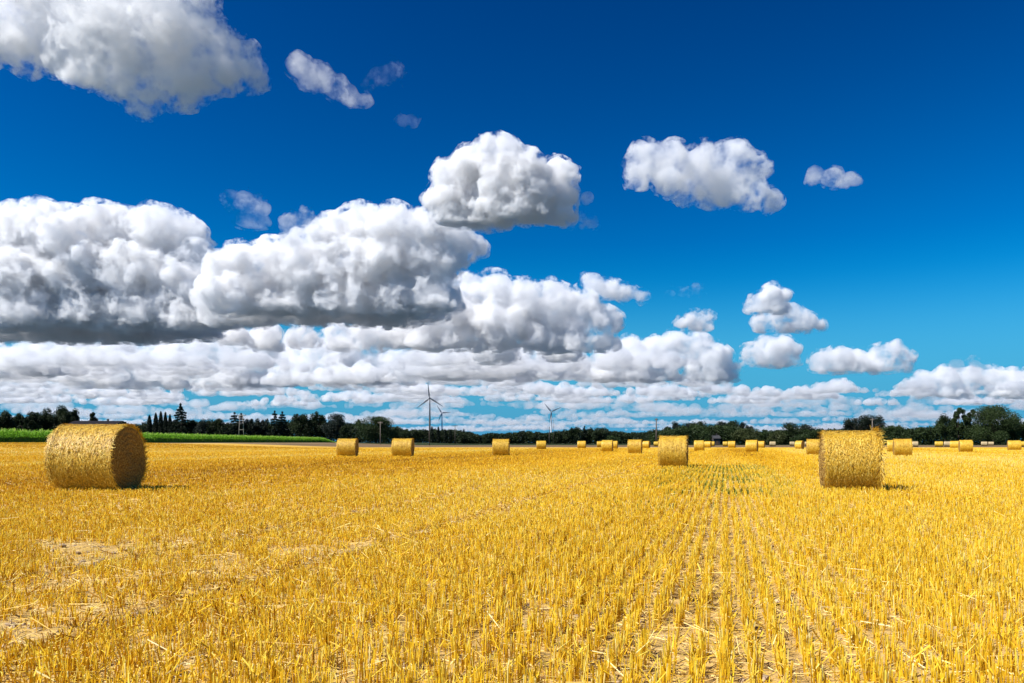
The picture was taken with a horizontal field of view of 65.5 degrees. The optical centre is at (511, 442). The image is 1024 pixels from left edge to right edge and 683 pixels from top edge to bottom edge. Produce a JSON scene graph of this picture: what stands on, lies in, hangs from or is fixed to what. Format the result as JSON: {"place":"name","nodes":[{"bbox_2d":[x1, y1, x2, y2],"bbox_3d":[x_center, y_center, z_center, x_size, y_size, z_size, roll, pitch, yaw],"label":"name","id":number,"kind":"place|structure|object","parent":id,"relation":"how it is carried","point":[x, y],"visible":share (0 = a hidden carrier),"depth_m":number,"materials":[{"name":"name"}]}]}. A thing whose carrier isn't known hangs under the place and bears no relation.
{"place":"outdoors","nodes":[
{"label":"outdoors","id":0,"kind":"place"},
{"bbox_2d":[0,442,1023,682],"bbox_3d":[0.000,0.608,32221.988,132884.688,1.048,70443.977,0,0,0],"label":"ground","id":1,"kind":"structure","parent":0,"point":[658,644],"depth_m":5.26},
{"bbox_2d":[0,410,15,432],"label":"broadleaf tree","id":2,"kind":"object","parent":1,"relation":"on","point":[7,421],"visible":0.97,"depth_m":378.26,"materials":[{"name":"green plant"}]},
{"bbox_2d":[12,412,23,434],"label":"broadleaf tree","id":3,"kind":"object","parent":1,"relation":"on","point":[17,417],"visible":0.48,"depth_m":386.82,"materials":[{"name":"green plant"}]},
{"bbox_2d":[17,416,31,434],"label":"broadleaf tree","id":4,"kind":"object","parent":1,"relation":"on","point":[24,425],"visible":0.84,"depth_m":365.37,"materials":[{"name":"green plant"}]},
{"bbox_2d":[27,411,44,434],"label":"broadleaf tree","id":5,"kind":"object","parent":1,"relation":"on","point":[36,421],"visible":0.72,"depth_m":370.69,"materials":[{"name":"green plant"}]},
{"bbox_2d":[38,408,54,435],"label":"broadleaf tree","id":6,"kind":"object","parent":1,"relation":"on","point":[47,424],"visible":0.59,"depth_m":378.08,"materials":[{"name":"green plant"}]},
{"bbox_2d":[49,405,69,430],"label":"broadleaf tree","id":7,"kind":"object","parent":1,"relation":"on","point":[57,413],"visible":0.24,"depth_m":386.33,"materials":[{"name":"green plant"}]},
{"bbox_2d":[58,411,72,425],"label":"broadleaf tree","id":8,"kind":"object","parent":1,"relation":"on","point":[65,416],"visible":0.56,"depth_m":370.26,"materials":[{"name":"green plant"}]},
{"bbox_2d":[70,408,79,421],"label":"broadleaf tree","id":9,"kind":"object","parent":1,"relation":"on","point":[75,416],"visible":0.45,"depth_m":378.72,"materials":[{"name":"green plant"}]},
{"bbox_2d":[89,412,97,420],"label":"broadleaf tree","id":10,"kind":"object","parent":1,"relation":"on","point":[92,416],"visible":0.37,"depth_m":379.10,"materials":[{"name":"green plant"}]},
{"bbox_2d":[42,423,149,490],"bbox_3d":[-9.146,0.317,17.608,1.624,1.514,1.638,0,0,3],"label":"straw bale","id":11,"kind":"object","parent":1,"relation":"on","point":[107,456],"visible":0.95,"depth_m":17.01},
{"bbox_2d":[66,419,127,425],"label":"barn","id":12,"kind":"structure","parent":1,"relation":"on","point":[108,422],"depth_m":349.11,"materials":[{"name":"tile"}]},
{"bbox_2d":[146,415,152,434],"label":"columnar tree","id":13,"kind":"object","parent":1,"relation":"on","point":[149,427],"visible":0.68,"depth_m":377.44,"materials":[{"name":"green plant"}]},
{"bbox_2d":[152,413,158,432],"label":"columnar tree","id":14,"kind":"object","parent":1,"relation":"on","point":[155,425],"visible":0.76,"depth_m":377.35,"materials":[{"name":"green plant"}]},
{"bbox_2d":[157,411,163,437],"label":"columnar tree","id":15,"kind":"object","parent":1,"relation":"on","point":[160,424],"visible":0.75,"depth_m":377.50,"materials":[{"name":"green plant"}]},
{"bbox_2d":[162,412,167,433],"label":"columnar tree","id":16,"kind":"object","parent":1,"relation":"on","point":[165,423],"visible":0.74,"depth_m":377.47,"materials":[{"name":"green plant"}]},
{"bbox_2d":[0,427,336,442],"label":"green crop","id":17,"kind":"object","parent":1,"relation":"on","point":[148,437],"visible":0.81,"depth_m":192.97,"materials":[{"name":"green plant"}]},
{"bbox_2d":[167,414,172,431],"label":"columnar tree","id":18,"kind":"object","parent":1,"relation":"on","point":[169,424],"visible":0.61,"depth_m":377.42,"materials":[{"name":"green plant"}]},
{"bbox_2d":[167,403,190,436],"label":"spruce tree","id":19,"kind":"object","parent":1,"relation":"on","point":[183,424],"visible":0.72,"depth_m":375.69,"materials":[{"name":"green plant"}]},
{"bbox_2d":[186,420,196,438],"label":"broadleaf tree","id":20,"kind":"object","parent":1,"relation":"on","point":[192,424],"visible":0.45,"depth_m":379.07,"materials":[{"name":"green plant"}]},
{"bbox_2d":[192,419,207,434],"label":"broadleaf tree","id":21,"kind":"object","parent":1,"relation":"on","point":[200,427],"visible":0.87,"depth_m":374.51,"materials":[{"name":"green plant"}]},
{"bbox_2d":[3,416,413,442],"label":"hedge","id":22,"kind":"object","parent":1,"relation":"on","point":[407,433],"visible":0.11,"depth_m":397.66,"materials":[{"name":"green plant"}]},
{"bbox_2d":[205,418,227,434],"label":"broadleaf tree","id":23,"kind":"object","parent":1,"relation":"on","point":[214,428],"visible":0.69,"depth_m":378.92,"materials":[{"name":"green plant"}]},
{"bbox_2d":[223,412,245,438],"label":"conifer tree","id":24,"kind":"object","parent":1,"relation":"on","point":[234,425],"visible":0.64,"depth_m":379.21,"materials":[{"name":"green plant"}]},
{"bbox_2d":[235,413,247,434],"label":"conifer tree","id":25,"kind":"object","parent":1,"relation":"on","point":[241,421],"visible":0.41,"depth_m":385.73,"materials":[{"name":"green plant"}]},
{"bbox_2d":[237,414,245,435],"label":"utility pole","id":26,"kind":"object","parent":1,"relation":"on","point":[241,423],"visible":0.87,"depth_m":299.90,"materials":[{"name":"brown wood"}]},
{"bbox_2d":[242,418,260,436],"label":"broadleaf tree","id":27,"kind":"object","parent":1,"relation":"on","point":[252,425],"visible":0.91,"depth_m":389.16,"materials":[{"name":"green plant"}]},
{"bbox_2d":[255,418,268,435],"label":"broadleaf tree","id":28,"kind":"object","parent":1,"relation":"on","point":[264,425],"visible":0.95,"depth_m":390.52,"materials":[{"name":"green plant"}]},
{"bbox_2d":[266,411,283,435],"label":"conifer tree","id":29,"kind":"object","parent":1,"relation":"on","point":[274,428],"visible":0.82,"depth_m":379.24,"materials":[{"name":"green plant"}]},
{"bbox_2d":[275,411,291,435],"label":"conifer tree","id":30,"kind":"object","parent":1,"relation":"on","point":[285,430],"visible":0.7,"depth_m":382.55,"materials":[{"name":"green plant"}]},
{"bbox_2d":[289,413,314,436],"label":"broadleaf tree","id":31,"kind":"object","parent":1,"relation":"on","point":[302,424],"visible":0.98,"depth_m":379.28,"materials":[{"name":"green plant"}]},
{"bbox_2d":[309,411,325,437],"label":"broadleaf tree","id":32,"kind":"object","parent":1,"relation":"on","point":[318,419],"visible":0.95,"depth_m":383.07,"materials":[{"name":"green plant"}]},
{"bbox_2d":[321,415,329,437],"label":"broadleaf tree","id":33,"kind":"object","parent":1,"relation":"on","point":[322,435],"visible":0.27,"depth_m":386.27,"materials":[{"name":"green plant"}]},
{"bbox_2d":[321,413,350,440],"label":"broadleaf tree","id":34,"kind":"object","parent":1,"relation":"on","point":[332,426],"visible":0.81,"depth_m":376.44,"materials":[{"name":"green plant"}]},
{"bbox_2d":[338,424,351,438],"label":"bush","id":35,"kind":"object","parent":1,"relation":"on","point":[344,434],"visible":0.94,"depth_m":372.87,"materials":[{"name":"green plant"}]},
{"bbox_2d":[336,438,358,455],"bbox_3d":[-12.846,0.357,62.243,1.671,1.455,1.570,0,0,1],"label":"straw bale","id":36,"kind":"object","parent":1,"relation":"on","point":[349,447],"visible":0.96,"depth_m":61.63},
{"bbox_2d":[354,419,361,442],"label":"columnar tree","id":37,"kind":"object","parent":1,"relation":"on","point":[357,432],"visible":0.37,"depth_m":371.30,"materials":[{"name":"green plant"}]},
{"bbox_2d":[353,416,402,442],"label":"broadleaf tree","id":38,"kind":"object","parent":1,"relation":"on","point":[367,429],"visible":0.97,"depth_m":350.33,"materials":[{"name":"green plant"}]},
{"bbox_2d":[391,438,414,456],"bbox_3d":[-8.237,0.366,60.190,1.684,1.439,1.569,0,0,4],"label":"straw bale","id":39,"kind":"object","parent":1,"relation":"on","point":[403,447],"visible":0.97,"depth_m":59.59},
{"bbox_2d":[412,430,424,440],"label":"broadleaf tree","id":40,"kind":"object","parent":1,"relation":"on","point":[417,434],"visible":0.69,"depth_m":598.78,"materials":[{"name":"green plant"}]},
{"bbox_2d":[417,385,441,429],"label":"wind turbine","id":41,"kind":"object","parent":1,"relation":"on","point":[429,405],"visible":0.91,"depth_m":1745.77,"materials":[{"name":"grey paint"}]},
{"bbox_2d":[430,426,433,442],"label":"columnar tree","id":42,"kind":"object","parent":1,"relation":"on","point":[431,436],"visible":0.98,"depth_m":599.29,"materials":[{"name":"green plant"}]},
{"bbox_2d":[436,427,440,442],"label":"columnar tree","id":43,"kind":"object","parent":1,"relation":"on","point":[438,440],"visible":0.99,"depth_m":599.49,"materials":[{"name":"green plant"}]},
{"bbox_2d":[437,406,449,428],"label":"wind turbine","id":44,"kind":"object","parent":1,"relation":"on","point":[442,418],"visible":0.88,"depth_m":2698.51,"materials":[{"name":"white paint"}]},
{"bbox_2d":[444,429,447,442],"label":"columnar tree","id":45,"kind":"object","parent":1,"relation":"on","point":[445,437],"visible":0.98,"depth_m":599.38,"materials":[{"name":"green plant"}]},
{"bbox_2d":[448,429,451,443],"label":"columnar tree","id":46,"kind":"object","parent":1,"relation":"on","point":[450,438],"visible":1,"depth_m":599.57,"materials":[{"name":"green plant"}]},
{"bbox_2d":[456,432,475,443],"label":"broadleaf tree","id":47,"kind":"object","parent":1,"relation":"on","point":[468,439],"visible":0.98,"depth_m":598.15,"materials":[{"name":"green plant"}]},
{"bbox_2d":[482,435,489,443],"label":"broadleaf tree","id":48,"kind":"object","parent":1,"relation":"on","point":[486,438],"visible":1,"depth_m":619.61,"materials":[{"name":"green plant"}]},
{"bbox_2d":[140,462,837,529],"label":"weeds","id":49,"kind":"object","parent":1,"relation":"on","point":[723,485],"visible":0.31,"depth_m":20.97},
{"bbox_2d":[492,439,509,455],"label":"straw bale","id":50,"kind":"object","parent":1,"relation":"on","point":[500,446],"visible":0.97,"depth_m":66.14},
{"bbox_2d":[0,442,1023,682],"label":"stubble","id":51,"kind":"object","parent":1,"relation":"on","point":[952,494],"visible":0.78,"depth_m":6.85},
{"bbox_2d":[0,467,1023,682],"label":"loose straw","id":52,"kind":"object","parent":1,"relation":"on","point":[278,606],"visible":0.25,"depth_m":5.22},
{"bbox_2d":[410,428,658,443],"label":"distant wood","id":53,"kind":"object","parent":1,"relation":"on","point":[519,437],"visible":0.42,"depth_m":642.91,"materials":[{"name":"green plant"}]},
{"bbox_2d":[536,441,545,448],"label":"straw bale","id":54,"kind":"object","parent":1,"relation":"on","point":[540,444],"visible":0.96,"depth_m":127.09},
{"bbox_2d":[545,404,560,431],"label":"wind turbine","id":55,"kind":"object","parent":1,"relation":"on","point":[551,416],"visible":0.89,"depth_m":2495.69,"materials":[{"name":"white paint"}]},
{"bbox_2d":[551,431,561,443],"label":"broadleaf tree","id":56,"kind":"object","parent":1,"relation":"on","point":[555,435],"visible":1,"depth_m":559.22,"materials":[{"name":"green plant"}]},
{"bbox_2d":[559,431,569,443],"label":"broadleaf tree","id":57,"kind":"object","parent":1,"relation":"on","point":[564,436],"visible":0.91,"depth_m":558.90,"materials":[{"name":"green plant"}]},
{"bbox_2d":[568,427,580,443],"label":"broadleaf tree","id":58,"kind":"object","parent":1,"relation":"on","point":[574,433],"visible":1,"depth_m":548.82,"materials":[{"name":"green plant"}]},
{"bbox_2d":[577,441,585,447],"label":"straw bale","id":59,"kind":"object","parent":1,"relation":"on","point":[581,444],"visible":0.88,"depth_m":139.26},
{"bbox_2d":[579,426,589,443],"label":"conifer tree","id":60,"kind":"object","parent":1,"relation":"on","point":[584,437],"visible":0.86,"depth_m":554.20,"materials":[{"name":"green plant"}]},
{"bbox_2d":[585,427,593,443],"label":"broadleaf tree","id":61,"kind":"object","parent":1,"relation":"on","point":[589,433],"visible":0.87,"depth_m":559.00,"materials":[{"name":"green plant"}]},
{"bbox_2d":[590,427,609,443],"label":"broadleaf tree","id":62,"kind":"object","parent":1,"relation":"on","point":[600,435],"visible":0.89,"depth_m":549.46,"materials":[{"name":"green plant"}]},
{"bbox_2d":[601,440,612,451],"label":"straw bale","id":63,"kind":"object","parent":1,"relation":"on","point":[606,445],"visible":0.94,"depth_m":93.59},
{"bbox_2d":[605,435,622,443],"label":"bush","id":64,"kind":"object","parent":1,"relation":"on","point":[609,437],"visible":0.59,"depth_m":538.19,"materials":[{"name":"green plant"}]},
{"bbox_2d":[613,441,617,448],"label":"straw bale","id":65,"kind":"object","parent":1,"relation":"on","point":[615,444],"visible":0.62,"depth_m":137.94},
{"bbox_2d":[627,439,642,453],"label":"straw bale","id":66,"kind":"object","parent":1,"relation":"on","point":[634,446],"visible":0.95,"depth_m":77.54},
{"bbox_2d":[633,434,644,441],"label":"broadleaf tree","id":67,"kind":"object","parent":1,"relation":"on","point":[637,437],"visible":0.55,"depth_m":519.27,"materials":[{"name":"green plant"}]},
{"bbox_2d":[642,441,649,447],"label":"straw bale","id":68,"kind":"object","parent":1,"relation":"on","point":[645,444],"visible":0.91,"depth_m":149.36},
{"bbox_2d":[643,429,658,440],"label":"broadleaf tree","id":69,"kind":"object","parent":1,"relation":"on","point":[649,433],"visible":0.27,"depth_m":420.00,"materials":[{"name":"green plant"}]},
{"bbox_2d":[657,435,688,466],"bbox_3d":[6.916,0.382,34.156,1.325,1.439,1.569,0,0,15],"label":"straw bale","id":70,"kind":"object","parent":1,"relation":"on","point":[673,450],"visible":0.96,"depth_m":33.57},
{"bbox_2d":[671,421,679,428],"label":"broadleaf tree","id":71,"kind":"object","parent":1,"relation":"on","point":[675,425],"visible":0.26,"depth_m":403.64,"materials":[{"name":"green plant"}]},
{"bbox_2d":[690,421,706,426],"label":"broadleaf tree","id":72,"kind":"object","parent":1,"relation":"on","point":[700,423],"visible":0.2,"depth_m":396.62,"materials":[{"name":"green plant"}]},
{"bbox_2d":[694,440,703,450],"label":"straw bale","id":73,"kind":"object","parent":1,"relation":"on","point":[698,444],"visible":0.92,"depth_m":100.02},
{"bbox_2d":[698,431,711,441],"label":"broadleaf tree","id":74,"kind":"object","parent":1,"relation":"on","point":[704,435],"visible":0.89,"depth_m":366.81,"materials":[{"name":"green plant"}]},
{"bbox_2d":[704,441,711,447],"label":"straw bale","id":75,"kind":"object","parent":1,"relation":"on","point":[707,444],"visible":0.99,"depth_m":172.34},
{"bbox_2d":[711,433,720,444],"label":"farmhouse","id":76,"kind":"object","parent":1,"relation":"on","point":[716,439],"visible":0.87,"depth_m":373.00,"materials":[{"name":"grey tile"}]},
{"bbox_2d":[715,421,728,426],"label":"broadleaf tree","id":77,"kind":"object","parent":1,"relation":"on","point":[721,423],"visible":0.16,"depth_m":409.33,"materials":[{"name":"green plant"}]},
{"bbox_2d":[728,441,735,447],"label":"straw bale","id":78,"kind":"object","parent":1,"relation":"on","point":[731,444],"visible":0.91,"depth_m":152.47},
{"bbox_2d":[724,420,741,439],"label":"broadleaf tree","id":79,"kind":"object","parent":1,"relation":"on","point":[734,423],"visible":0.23,"depth_m":396.42,"materials":[{"name":"green plant"}]},
{"bbox_2d":[731,428,760,441],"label":"broadleaf tree","id":80,"kind":"object","parent":1,"relation":"on","point":[744,434],"visible":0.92,"depth_m":363.42,"materials":[{"name":"green plant"}]},
{"bbox_2d":[745,440,757,451],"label":"straw bale","id":81,"kind":"object","parent":1,"relation":"on","point":[751,445],"visible":0.94,"depth_m":85.86},
{"bbox_2d":[758,441,764,447],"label":"straw bale","id":82,"kind":"object","parent":1,"relation":"on","point":[761,444],"visible":0.74,"depth_m":149.33},
{"bbox_2d":[766,430,787,444],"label":"broadleaf tree","id":83,"kind":"object","parent":1,"relation":"on","point":[780,437],"visible":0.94,"depth_m":370.34,"materials":[{"name":"green plant"}]},
{"bbox_2d":[781,422,802,443],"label":"broadleaf tree","id":84,"kind":"object","parent":1,"relation":"on","point":[789,426],"visible":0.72,"depth_m":376.21,"materials":[{"name":"green plant"}]},
{"bbox_2d":[789,433,809,442],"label":"bush","id":85,"kind":"object","parent":1,"relation":"on","point":[800,437],"visible":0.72,"depth_m":358.75,"materials":[{"name":"green plant"}]},
{"bbox_2d":[795,441,803,448],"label":"straw bale","id":86,"kind":"object","parent":1,"relation":"on","point":[799,444],"visible":0.94,"depth_m":121.92},
{"bbox_2d":[800,424,814,430],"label":"broadleaf tree","id":87,"kind":"object","parent":1,"relation":"on","point":[806,426],"visible":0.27,"depth_m":382.78,"materials":[{"name":"green plant"}]},
{"bbox_2d":[806,439,819,454],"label":"straw bale","id":88,"kind":"object","parent":1,"relation":"on","point":[812,445],"visible":0.63,"depth_m":66.88},
{"bbox_2d":[649,424,1023,444],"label":"shrub hedge","id":89,"kind":"object","parent":1,"relation":"on","point":[929,435],"visible":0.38,"depth_m":376.94,"materials":[{"name":"green plant"}]},
{"bbox_2d":[816,425,890,491],"bbox_3d":[7.610,0.352,17.890,1.388,1.499,1.777,0,0,15],"label":"straw bale","id":90,"kind":"object","parent":1,"relation":"on","point":[848,460],"visible":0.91,"depth_m":17.33},
{"bbox_2d":[841,417,866,431],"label":"broadleaf tree","id":91,"kind":"object","parent":1,"relation":"on","point":[856,424],"visible":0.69,"depth_m":373.99,"materials":[{"name":"green plant"}]},
{"bbox_2d":[858,414,887,434],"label":"broadleaf tree","id":92,"kind":"object","parent":1,"relation":"on","point":[876,421],"visible":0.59,"depth_m":378.23,"materials":[{"name":"green plant"}]},
{"bbox_2d":[887,440,892,451],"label":"straw bale","id":93,"kind":"object","parent":1,"relation":"on","point":[890,445],"visible":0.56,"depth_m":85.99},
{"bbox_2d":[881,425,901,443],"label":"broadleaf tree","id":94,"kind":"object","parent":1,"relation":"on","point":[892,432],"visible":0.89,"depth_m":357.43,"materials":[{"name":"green plant"}]},
{"bbox_2d":[892,439,912,455],"bbox_3d":[30.501,0.382,62.231,1.432,1.439,1.569,0,0,20],"label":"straw bale","id":95,"kind":"object","parent":1,"relation":"on","point":[902,446],"visible":0.88,"depth_m":61.68},
{"bbox_2d":[901,431,914,440],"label":"bush","id":96,"kind":"object","parent":1,"relation":"on","point":[908,436],"visible":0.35,"depth_m":360.84,"materials":[{"name":"green plant"}]},
{"bbox_2d":[912,441,917,446],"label":"straw bale","id":97,"kind":"object","parent":1,"relation":"on","point":[915,444],"visible":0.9,"depth_m":192.76},
{"bbox_2d":[935,441,942,446],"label":"straw bale","id":98,"kind":"object","parent":1,"relation":"on","point":[938,443],"visible":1,"depth_m":198.00},
{"bbox_2d":[935,413,956,440],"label":"broadleaf tree","id":99,"kind":"object","parent":1,"relation":"on","point":[944,426],"visible":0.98,"depth_m":360.77,"materials":[{"name":"green plant"}]},
{"bbox_2d":[944,441,949,446],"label":"straw bale","id":100,"kind":"object","parent":1,"relation":"on","point":[946,443],"visible":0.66,"depth_m":203.57},
{"bbox_2d":[950,441,958,447],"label":"straw bale","id":101,"kind":"object","parent":1,"relation":"on","point":[953,444],"visible":0.7,"depth_m":143.52},
{"bbox_2d":[951,407,969,440],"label":"broadleaf tree","id":102,"kind":"object","parent":1,"relation":"on","point":[960,426],"visible":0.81,"depth_m":363.62,"materials":[{"name":"green plant"}]},
{"bbox_2d":[958,440,972,451],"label":"straw bale","id":103,"kind":"object","parent":1,"relation":"on","point":[965,445],"visible":0.94,"depth_m":85.87},
{"bbox_2d":[961,409,974,439],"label":"broadleaf tree","id":104,"kind":"object","parent":1,"relation":"on","point":[969,415],"visible":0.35,"depth_m":367.68,"materials":[{"name":"green plant"}]},
{"bbox_2d":[962,405,1022,443],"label":"broadleaf tree","id":105,"kind":"object","parent":1,"relation":"on","point":[990,417],"visible":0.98,"depth_m":356.64,"materials":[{"name":"green plant"}]},
{"bbox_2d":[1002,415,1023,440],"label":"broadleaf tree","id":106,"kind":"object","parent":1,"relation":"on","point":[1019,432],"visible":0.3,"depth_m":359.35,"materials":[{"name":"green plant"}]},
{"bbox_2d":[1007,440,1021,449],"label":"straw bale","id":107,"kind":"object","parent":1,"relation":"on","point":[1014,445],"visible":0.97,"depth_m":104.42},
{"bbox_2d":[1,489,1022,682],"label":"soil clods","id":108,"kind":"object","parent":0,"point":[764,678],"visible":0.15,"depth_m":5.06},
{"bbox_2d":[0,0,1023,441],"label":"sky","id":109,"kind":"structure","parent":0,"point":[616,215],"materials":[{"name":"blue"}]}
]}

